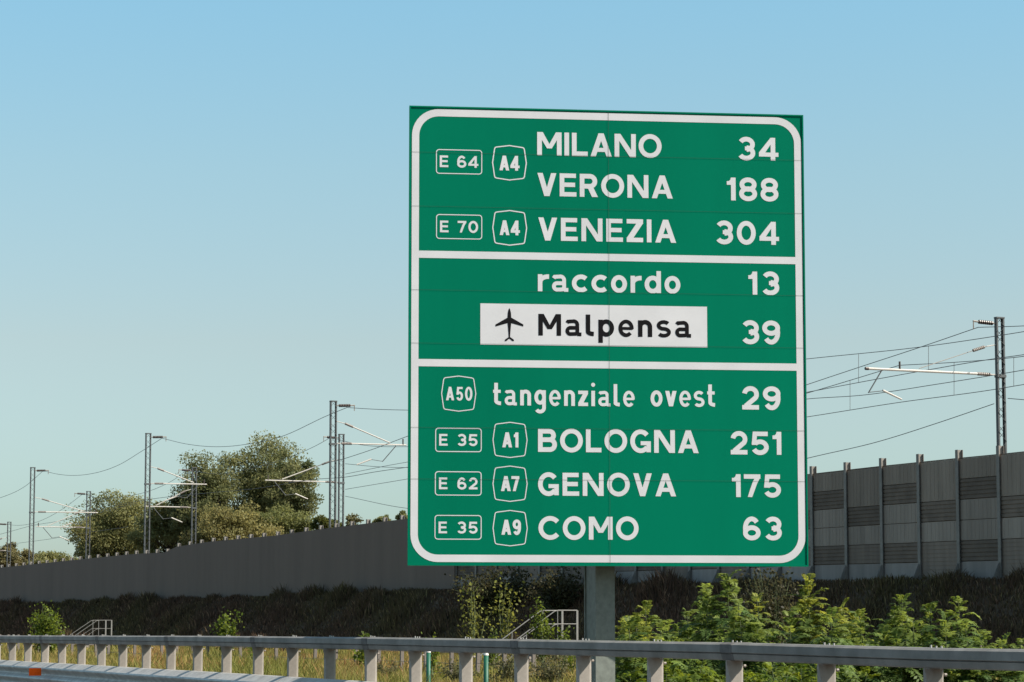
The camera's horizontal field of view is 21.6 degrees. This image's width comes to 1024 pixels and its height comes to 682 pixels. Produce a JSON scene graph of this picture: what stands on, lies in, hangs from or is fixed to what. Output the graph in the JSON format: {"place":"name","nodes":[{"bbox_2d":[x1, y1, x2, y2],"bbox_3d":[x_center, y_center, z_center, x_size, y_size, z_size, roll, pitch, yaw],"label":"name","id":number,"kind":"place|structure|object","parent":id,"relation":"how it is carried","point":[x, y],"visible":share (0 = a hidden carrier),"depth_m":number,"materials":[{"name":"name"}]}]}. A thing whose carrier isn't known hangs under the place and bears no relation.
{"place":"outdoors","nodes":[
{"label":"outdoors","id":0,"kind":"place"},
{"bbox_2d":[0,0,1023,557],"label":"sky","id":1,"kind":"structure","parent":0,"point":[204,204],"materials":[{"name":"blue"}]},
{"bbox_2d":[2,579,1023,648],"bbox_3d":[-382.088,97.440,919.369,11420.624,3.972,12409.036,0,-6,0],"label":"ground","id":2,"kind":"structure","parent":0,"point":[857,593],"depth_m":101.58,"materials":[{"name":"green plant"}]},
{"bbox_2d":[0,522,10,566],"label":"catenary mast","id":3,"kind":"object","parent":2,"relation":"on","point":[7,551],"visible":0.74,"depth_m":278.36,"materials":[{"name":"metal"}]},
{"bbox_2d":[0,527,124,546],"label":"contact wire","id":4,"kind":"object","parent":3,"relation":"attached to","point":[64,536],"visible":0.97,"depth_m":256.14,"materials":[{"name":"grey metal"}]},
{"bbox_2d":[0,542,37,567],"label":"broadleaf tree","id":5,"kind":"object","parent":2,"relation":"on","point":[18,557],"visible":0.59,"depth_m":327.77,"materials":[{"name":"green plant"}]},
{"bbox_2d":[27,600,68,653],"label":"leafy bush","id":6,"kind":"object","parent":2,"relation":"on","point":[48,626],"visible":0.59,"depth_m":119.12,"materials":[{"name":"green plant"}]},
{"bbox_2d":[26,550,77,564],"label":"broadleaf tree","id":7,"kind":"object","parent":2,"relation":"on","point":[43,556],"visible":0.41,"depth_m":337.38,"materials":[{"name":"green plant"}]},
{"bbox_2d":[28,467,97,564],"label":"catenary mast","id":8,"kind":"object","parent":2,"relation":"on","point":[33,518],"visible":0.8,"depth_m":222.89,"materials":[{"name":"metal"}]},
{"bbox_2d":[36,491,90,558],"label":"catenary mast","id":9,"kind":"object","parent":2,"relation":"on","point":[86,528],"visible":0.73,"depth_m":249.79,"materials":[{"name":"metal"}]},
{"bbox_2d":[2,503,134,533],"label":"messenger wire","id":10,"kind":"object","parent":9,"relation":"attached to","point":[72,518],"visible":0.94,"depth_m":251.73,"materials":[{"name":"grey metal"}]},
{"bbox_2d":[88,471,184,498],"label":"feeder wire","id":11,"kind":"object","parent":9,"relation":"attached to","point":[131,495],"visible":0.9,"depth_m":240.34,"materials":[{"name":"grey metal"}]},
{"bbox_2d":[66,516,113,558],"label":"broadleaf tree","id":12,"kind":"object","parent":2,"relation":"on","point":[77,553],"visible":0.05,"depth_m":260.90,"materials":[{"name":"green plant"}]},
{"bbox_2d":[68,620,111,648],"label":"stair railing","id":13,"kind":"object","parent":2,"relation":"on","point":[98,628],"visible":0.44,"depth_m":149.14,"materials":[{"name":"metal"}]},
{"bbox_2d":[60,488,161,558],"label":"broadleaf tree","id":14,"kind":"object","parent":2,"relation":"on","point":[112,541],"visible":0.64,"depth_m":253.66,"materials":[{"name":"green plant"}]},
{"bbox_2d":[124,500,180,553],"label":"broadleaf tree","id":15,"kind":"object","parent":2,"relation":"on","point":[160,533],"visible":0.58,"depth_m":248.53,"materials":[{"name":"green plant"}]},
{"bbox_2d":[146,467,196,543],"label":"catenary mast","id":16,"kind":"object","parent":2,"relation":"on","point":[192,499],"visible":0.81,"depth_m":219.86,"materials":[{"name":"metal"}]},
{"bbox_2d":[193,438,328,473],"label":"feeder wire","id":17,"kind":"object","parent":16,"relation":"attached to","point":[265,464],"visible":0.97,"depth_m":203.71,"materials":[{"name":"grey metal"}]},
{"bbox_2d":[144,433,206,552],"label":"catenary mast","id":18,"kind":"object","parent":2,"relation":"on","point":[149,484],"visible":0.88,"depth_m":192.08,"materials":[{"name":"metal"}]},
{"bbox_2d":[43,438,161,475],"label":"feeder wire","id":19,"kind":"object","parent":18,"relation":"attached to","point":[104,470],"visible":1,"depth_m":203.13,"materials":[{"name":"grey metal"}]},
{"bbox_2d":[166,481,198,545],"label":"broadleaf tree","id":20,"kind":"object","parent":2,"relation":"on","point":[174,502],"visible":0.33,"depth_m":246.32,"materials":[{"name":"green plant"}]},
{"bbox_2d":[167,449,254,543],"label":"broadleaf tree","id":21,"kind":"object","parent":2,"relation":"on","point":[217,480],"visible":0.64,"depth_m":245.16,"materials":[{"name":"green plant"}]},
{"bbox_2d":[209,607,244,656],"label":"leafy bush","id":22,"kind":"object","parent":2,"relation":"on","point":[225,629],"visible":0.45,"depth_m":99.37,"materials":[{"name":"green plant"}]},
{"bbox_2d":[0,515,454,602],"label":"noise barrier","id":23,"kind":"object","parent":2,"relation":"on","point":[367,554],"visible":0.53,"depth_m":165.70,"materials":[{"name":"concrete"}]},
{"bbox_2d":[179,499,283,544],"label":"broadleaf tree","id":24,"kind":"object","parent":2,"relation":"on","point":[220,524],"visible":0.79,"depth_m":234.25,"materials":[{"name":"green plant"}]},
{"bbox_2d":[230,429,315,521],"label":"broadleaf tree","id":25,"kind":"object","parent":2,"relation":"on","point":[255,478],"visible":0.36,"depth_m":248.30,"materials":[{"name":"green plant"}]},
{"bbox_2d":[249,503,317,533],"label":"broadleaf tree","id":26,"kind":"object","parent":2,"relation":"on","point":[282,518],"visible":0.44,"depth_m":238.22,"materials":[{"name":"green plant"}]},
{"bbox_2d":[262,448,324,530],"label":"broadleaf tree","id":27,"kind":"object","parent":2,"relation":"on","point":[296,503],"visible":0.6,"depth_m":242.97,"materials":[{"name":"green plant"}]},
{"bbox_2d":[265,434,344,526],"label":"catenary mast","id":28,"kind":"object","parent":2,"relation":"on","point":[342,482],"visible":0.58,"depth_m":188.41,"materials":[{"name":"metal"}]},
{"bbox_2d":[291,436,407,481],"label":"messenger wire","id":29,"kind":"object","parent":28,"relation":"attached to","point":[350,456],"visible":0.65,"depth_m":156.39,"materials":[{"name":"grey metal"}]},
{"bbox_2d":[105,467,407,507],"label":"contact wire","id":30,"kind":"object","parent":29,"relation":"hanging from","point":[264,487],"visible":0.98,"depth_m":169.48,"materials":[{"name":"grey metal"}]},
{"bbox_2d":[342,327,977,446],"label":"feeder wire","id":31,"kind":"object","parent":28,"relation":"attached to","point":[827,377],"visible":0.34,"depth_m":124.41,"materials":[{"name":"grey metal"}]},
{"bbox_2d":[309,514,341,529],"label":"broadleaf tree","id":32,"kind":"object","parent":2,"relation":"on","point":[320,519],"visible":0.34,"depth_m":231.00,"materials":[{"name":"green plant"}]},
{"bbox_2d":[345,513,363,525],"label":"broadleaf tree","id":33,"kind":"object","parent":2,"relation":"on","point":[351,517],"visible":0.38,"depth_m":239.35,"materials":[{"name":"green plant"}]},
{"bbox_2d":[350,631,369,667],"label":"leafy bush","id":34,"kind":"object","parent":2,"relation":"on","point":[360,658],"visible":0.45,"depth_m":79.40,"materials":[{"name":"green plant"}]},
{"bbox_2d":[329,400,405,527],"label":"catenary mast","id":35,"kind":"object","parent":2,"relation":"on","point":[335,444],"visible":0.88,"depth_m":157.27,"materials":[{"name":"metal"}]},
{"bbox_2d":[162,407,346,446],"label":"feeder wire","id":36,"kind":"object","parent":35,"relation":"attached to","point":[256,442],"visible":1,"depth_m":171.09,"materials":[{"name":"grey metal"}]},
{"bbox_2d":[347,407,391,409],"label":"feeder wire","id":37,"kind":"object","parent":35,"relation":"attached to","point":[375,409],"visible":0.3,"depth_m":150.95,"materials":[{"name":"grey metal"}]},
{"bbox_2d":[371,514,390,522],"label":"broadleaf tree","id":38,"kind":"object","parent":2,"relation":"on","point":[379,519],"visible":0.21,"depth_m":224.49,"materials":[{"name":"green plant"}]},
{"bbox_2d":[377,654,401,677],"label":"leafy bush","id":39,"kind":"object","parent":2,"relation":"on","point":[387,668],"visible":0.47,"depth_m":65.53,"materials":[{"name":"green plant"}]},
{"bbox_2d":[395,510,407,519],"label":"broadleaf tree","id":40,"kind":"object","parent":2,"relation":"on","point":[397,516],"visible":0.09,"depth_m":219.40,"materials":[{"name":"green plant"}]},
{"bbox_2d":[426,651,430,681],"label":"marker post","id":41,"kind":"object","parent":2,"relation":"on","point":[428,661],"visible":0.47,"depth_m":47.63,"materials":[{"name":"green plastic"}]},
{"bbox_2d":[421,632,441,676],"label":"leafy bush","id":42,"kind":"object","parent":2,"relation":"on","point":[434,660],"visible":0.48,"depth_m":74.43,"materials":[{"name":"green plant"}]},
{"bbox_2d":[438,657,481,681],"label":"leafy bush","id":43,"kind":"object","parent":2,"relation":"on","point":[454,674],"visible":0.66,"depth_m":65.42,"materials":[{"name":"green plant"}]},
{"bbox_2d":[457,577,503,655],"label":"leafy bush","id":44,"kind":"object","parent":2,"relation":"on","point":[473,625],"visible":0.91,"depth_m":105.35,"materials":[{"name":"green plant"}]},
{"bbox_2d":[483,653,488,681],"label":"marker post","id":45,"kind":"object","parent":2,"relation":"on","point":[485,667],"visible":0.67,"depth_m":43.65,"materials":[{"name":"green plastic"}]},
{"bbox_2d":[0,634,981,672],"bbox_3d":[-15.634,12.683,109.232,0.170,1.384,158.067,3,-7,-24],"label":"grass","id":46,"kind":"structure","parent":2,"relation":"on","point":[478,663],"depth_m":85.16,"materials":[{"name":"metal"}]},
{"bbox_2d":[488,628,499,670],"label":"leafy bush","id":47,"kind":"object","parent":2,"relation":"on","point":[492,656],"visible":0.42,"depth_m":83.34,"materials":[{"name":"green plant"}]},
{"bbox_2d":[444,566,543,617],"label":"leafy bush","id":48,"kind":"object","parent":2,"relation":"on","point":[487,592],"visible":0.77,"depth_m":123.05,"materials":[{"name":"green plant"}]},
{"bbox_2d":[489,571,525,638],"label":"leafy bush","id":49,"kind":"object","parent":2,"relation":"on","point":[505,628],"visible":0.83,"depth_m":107.32,"materials":[{"name":"green plant"}]},
{"bbox_2d":[1,634,1021,681],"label":"verge grass","id":50,"kind":"structure","parent":2,"relation":"on","point":[312,667],"depth_m":81.92,"materials":[{"name":"green plant"}]},
{"bbox_2d":[0,560,1023,660],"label":"embankment undergrowth","id":51,"kind":"object","parent":2,"relation":"on","point":[186,616],"visible":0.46,"depth_m":131.47,"materials":[{"name":"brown plant"}]},
{"bbox_2d":[0,634,1023,681],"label":"guardrail","id":52,"kind":"object","parent":2,"relation":"on","point":[933,663],"visible":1,"depth_m":26.21,"materials":[{"name":"metal"}]},
{"bbox_2d":[488,653,537,681],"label":"leafy bush","id":53,"kind":"object","parent":2,"relation":"on","point":[508,671],"visible":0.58,"depth_m":61.46,"materials":[{"name":"green plant"}]},
{"bbox_2d":[480,610,577,665],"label":"stair railing","id":54,"kind":"object","parent":2,"relation":"on","point":[529,655],"visible":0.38,"depth_m":91.47,"materials":[{"name":"metal"}]},
{"bbox_2d":[525,597,557,663],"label":"leafy bush","id":55,"kind":"object","parent":2,"relation":"on","point":[539,629],"visible":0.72,"depth_m":87.48,"materials":[{"name":"green plant"}]},
{"bbox_2d":[529,655,572,681],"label":"leafy bush","id":56,"kind":"object","parent":2,"relation":"on","point":[550,672],"visible":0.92,"depth_m":59.43,"materials":[{"name":"green plant"}]},
{"bbox_2d":[519,566,583,615],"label":"leafy bush","id":57,"kind":"object","parent":2,"relation":"on","point":[559,596],"visible":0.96,"depth_m":117.22,"materials":[{"name":"green plant"}]},
{"bbox_2d":[555,625,575,676],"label":"leafy bush","id":58,"kind":"object","parent":2,"relation":"on","point":[570,660],"visible":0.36,"depth_m":69.47,"materials":[{"name":"green plant"}]},
{"bbox_2d":[407,105,808,681],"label":"direction sign","id":59,"kind":"object","parent":2,"relation":"on","point":[606,342],"visible":1,"depth_m":29.44,"materials":[{"name":"metal"}]},
{"bbox_2d":[615,661,664,681],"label":"leafy shrub","id":60,"kind":"object","parent":2,"relation":"on","point":[626,665],"visible":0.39,"depth_m":37.65,"materials":[{"name":"green plant"}]},
{"bbox_2d":[615,616,669,681],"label":"leafy shrub","id":61,"kind":"object","parent":2,"relation":"on","point":[639,664],"visible":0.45,"depth_m":37.65,"materials":[{"name":"green plant"}]},
{"bbox_2d":[615,600,669,681],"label":"leafy shrub","id":62,"kind":"object","parent":2,"relation":"on","point":[642,627],"visible":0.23,"depth_m":39.72,"materials":[{"name":"green plant"}]},
{"bbox_2d":[617,661,696,681],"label":"leafy shrub","id":63,"kind":"object","parent":2,"relation":"on","point":[674,674],"visible":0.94,"depth_m":35.76,"materials":[{"name":"green plant"}]},
{"bbox_2d":[632,619,704,681],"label":"leafy shrub","id":64,"kind":"object","parent":2,"relation":"on","point":[673,638],"visible":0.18,"depth_m":38.60,"materials":[{"name":"green plant"}]},
{"bbox_2d":[654,608,708,680],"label":"leafy shrub","id":65,"kind":"object","parent":2,"relation":"on","point":[688,632],"visible":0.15,"depth_m":42.61,"materials":[{"name":"green plant"}]},
{"bbox_2d":[680,660,725,681],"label":"leafy shrub","id":66,"kind":"object","parent":2,"relation":"on","point":[700,674],"visible":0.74,"depth_m":37.69,"materials":[{"name":"green plant"}]},
{"bbox_2d":[683,600,727,664],"bbox_3d":[3.086,5.303,43.663,1.554,2.162,1.465,0,-6,0],"label":"leafy shrub","id":67,"kind":"object","parent":2,"relation":"on","point":[715,616],"visible":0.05,"depth_m":43.69,"materials":[{"name":"green plant"}]},
{"bbox_2d":[677,569,766,681],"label":"leafy shrub","id":68,"kind":"object","parent":2,"relation":"on","point":[703,635],"visible":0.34,"depth_m":41.72,"materials":[{"name":"green plant"}]},
{"bbox_2d":[451,445,1023,588],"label":"noise barrier","id":69,"kind":"object","parent":2,"relation":"on","point":[920,517],"visible":0.32,"depth_m":97.49,"materials":[{"name":"concrete"}]},
{"bbox_2d":[704,598,787,681],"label":"leafy shrub","id":70,"kind":"object","parent":2,"relation":"on","point":[750,633],"visible":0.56,"depth_m":39.78,"materials":[{"name":"green plant"}]},
{"bbox_2d":[715,668,780,681],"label":"leafy shrub","id":71,"kind":"object","parent":2,"relation":"on","point":[754,679],"visible":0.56,"depth_m":36.54,"materials":[{"name":"green plant"}]},
{"bbox_2d":[724,662,798,681],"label":"leafy shrub","id":72,"kind":"object","parent":2,"relation":"on","point":[788,672],"visible":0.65,"depth_m":35.78,"materials":[{"name":"green plant"}]},
{"bbox_2d":[742,593,786,679],"bbox_3d":[4.147,5.379,45.686,1.253,2.208,1.222,3,-7,-27],"label":"leafy shrub","id":73,"kind":"object","parent":2,"relation":"on","point":[757,615],"visible":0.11,"depth_m":45.72,"materials":[{"name":"green plant"}]},
{"bbox_2d":[731,566,809,664],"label":"leafy bush","id":74,"kind":"object","parent":2,"relation":"on","point":[776,615],"visible":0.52,"depth_m":84.47,"materials":[{"name":"green plant"}]},
{"bbox_2d":[745,607,813,681],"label":"leafy shrub","id":75,"kind":"object","parent":2,"relation":"on","point":[790,623],"visible":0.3,"depth_m":40.69,"materials":[{"name":"green plant"}]},
{"bbox_2d":[773,663,838,681],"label":"leafy shrub","id":76,"kind":"object","parent":2,"relation":"on","point":[801,668],"visible":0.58,"depth_m":36.48,"materials":[{"name":"green plant"}]},
{"bbox_2d":[780,573,835,677],"bbox_3d":[4.689,4.972,42.762,1.345,2.548,1.229,-4,-7,32],"label":"leafy shrub","id":77,"kind":"object","parent":2,"relation":"on","point":[811,617],"visible":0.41,"depth_m":42.76,"materials":[{"name":"green plant"}]},
{"bbox_2d":[795,607,859,681],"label":"leafy shrub","id":78,"kind":"object","parent":2,"relation":"on","point":[843,669],"visible":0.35,"depth_m":38.61,"materials":[{"name":"green plant"}]},
{"bbox_2d":[822,597,873,681],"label":"leafy shrub","id":79,"kind":"object","parent":2,"relation":"on","point":[840,614],"visible":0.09,"depth_m":40.80,"materials":[{"name":"green plant"}]},
{"bbox_2d":[846,667,879,681],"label":"leafy shrub","id":80,"kind":"object","parent":2,"relation":"on","point":[867,670],"visible":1,"depth_m":36.70,"materials":[{"name":"green plant"}]},
{"bbox_2d":[837,608,911,681],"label":"leafy shrub","id":81,"kind":"object","parent":2,"relation":"on","point":[856,641],"visible":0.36,"depth_m":39.74,"materials":[{"name":"green plant"}]},
{"bbox_2d":[864,593,926,681],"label":"leafy shrub","id":82,"kind":"object","parent":2,"relation":"on","point":[894,622],"visible":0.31,"depth_m":41.63,"materials":[{"name":"green plant"}]},
{"bbox_2d":[868,614,934,681],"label":"leafy shrub","id":83,"kind":"object","parent":2,"relation":"on","point":[898,635],"visible":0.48,"depth_m":39.54,"materials":[{"name":"green plant"}]},
{"bbox_2d":[910,601,954,679],"bbox_3d":[6.524,5.125,41.591,1.280,2.189,1.205,0,-6,0],"label":"leafy shrub","id":84,"kind":"object","parent":2,"relation":"on","point":[929,606],"visible":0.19,"depth_m":41.65,"materials":[{"name":"green plant"}]},
{"bbox_2d":[895,611,974,681],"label":"leafy shrub","id":85,"kind":"object","parent":2,"relation":"on","point":[927,638],"visible":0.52,"depth_m":39.55,"materials":[{"name":"green plant"}]},
{"bbox_2d":[864,317,1006,452],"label":"catenary mast","id":86,"kind":"object","parent":2,"relation":"on","point":[997,375],"visible":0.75,"depth_m":115.09,"materials":[{"name":"metal"}]},
{"bbox_2d":[346,404,992,508],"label":"earth wire","id":87,"kind":"object","parent":86,"relation":"attached to","point":[809,457],"visible":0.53,"depth_m":123.59,"materials":[{"name":"grey metal"}]},
{"bbox_2d":[347,370,1022,473],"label":"contact wire","id":88,"kind":"object","parent":86,"relation":"hanging from","point":[829,397],"visible":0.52,"depth_m":122.79,"materials":[{"name":"grey metal"}]},
{"bbox_2d":[350,356,1023,467],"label":"messenger wire","id":89,"kind":"object","parent":86,"relation":"attached to","point":[840,383],"visible":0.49,"depth_m":121.44,"materials":[{"name":"grey metal"}]},
{"bbox_2d":[345,384,1023,489],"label":"contact wire","id":90,"kind":"object","parent":89,"relation":"hanging from","point":[824,414],"visible":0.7,"depth_m":122.61,"materials":[{"name":"grey metal"}]},
{"bbox_2d":[931,596,986,681],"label":"leafy shrub","id":91,"kind":"object","parent":2,"relation":"on","point":[958,608],"visible":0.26,"depth_m":41.69,"materials":[{"name":"green plant"}]},
{"bbox_2d":[943,624,998,681],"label":"leafy shrub","id":92,"kind":"object","parent":2,"relation":"on","point":[977,677],"visible":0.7,"depth_m":39.58,"materials":[{"name":"green plant"}]},
{"bbox_2d":[950,627,1020,681],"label":"leafy shrub","id":93,"kind":"object","parent":2,"relation":"on","point":[986,637],"visible":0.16,"depth_m":40.72,"materials":[{"name":"green plant"}]},
{"bbox_2d":[984,632,1023,681],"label":"leafy shrub","id":94,"kind":"object","parent":2,"relation":"on","point":[1005,675],"visible":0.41,"depth_m":39.53,"materials":[{"name":"green plant"}]},
{"bbox_2d":[1007,638,1023,681],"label":"leafy shrub","id":95,"kind":"object","parent":2,"relation":"on","point":[1020,641],"visible":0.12,"depth_m":40.62,"materials":[{"name":"green plant"}]},
{"bbox_2d":[808,331,1023,381],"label":"messenger wire","id":96,"kind":"object","parent":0,"point":[910,348],"visible":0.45,"depth_m":119.39,"materials":[{"name":"grey metal"}]},
{"bbox_2d":[809,354,1023,391],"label":"contact wire","id":97,"kind":"object","parent":96,"relation":"hanging from","point":[914,372],"visible":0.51,"depth_m":119.54,"materials":[{"name":"grey metal"}]}
]}

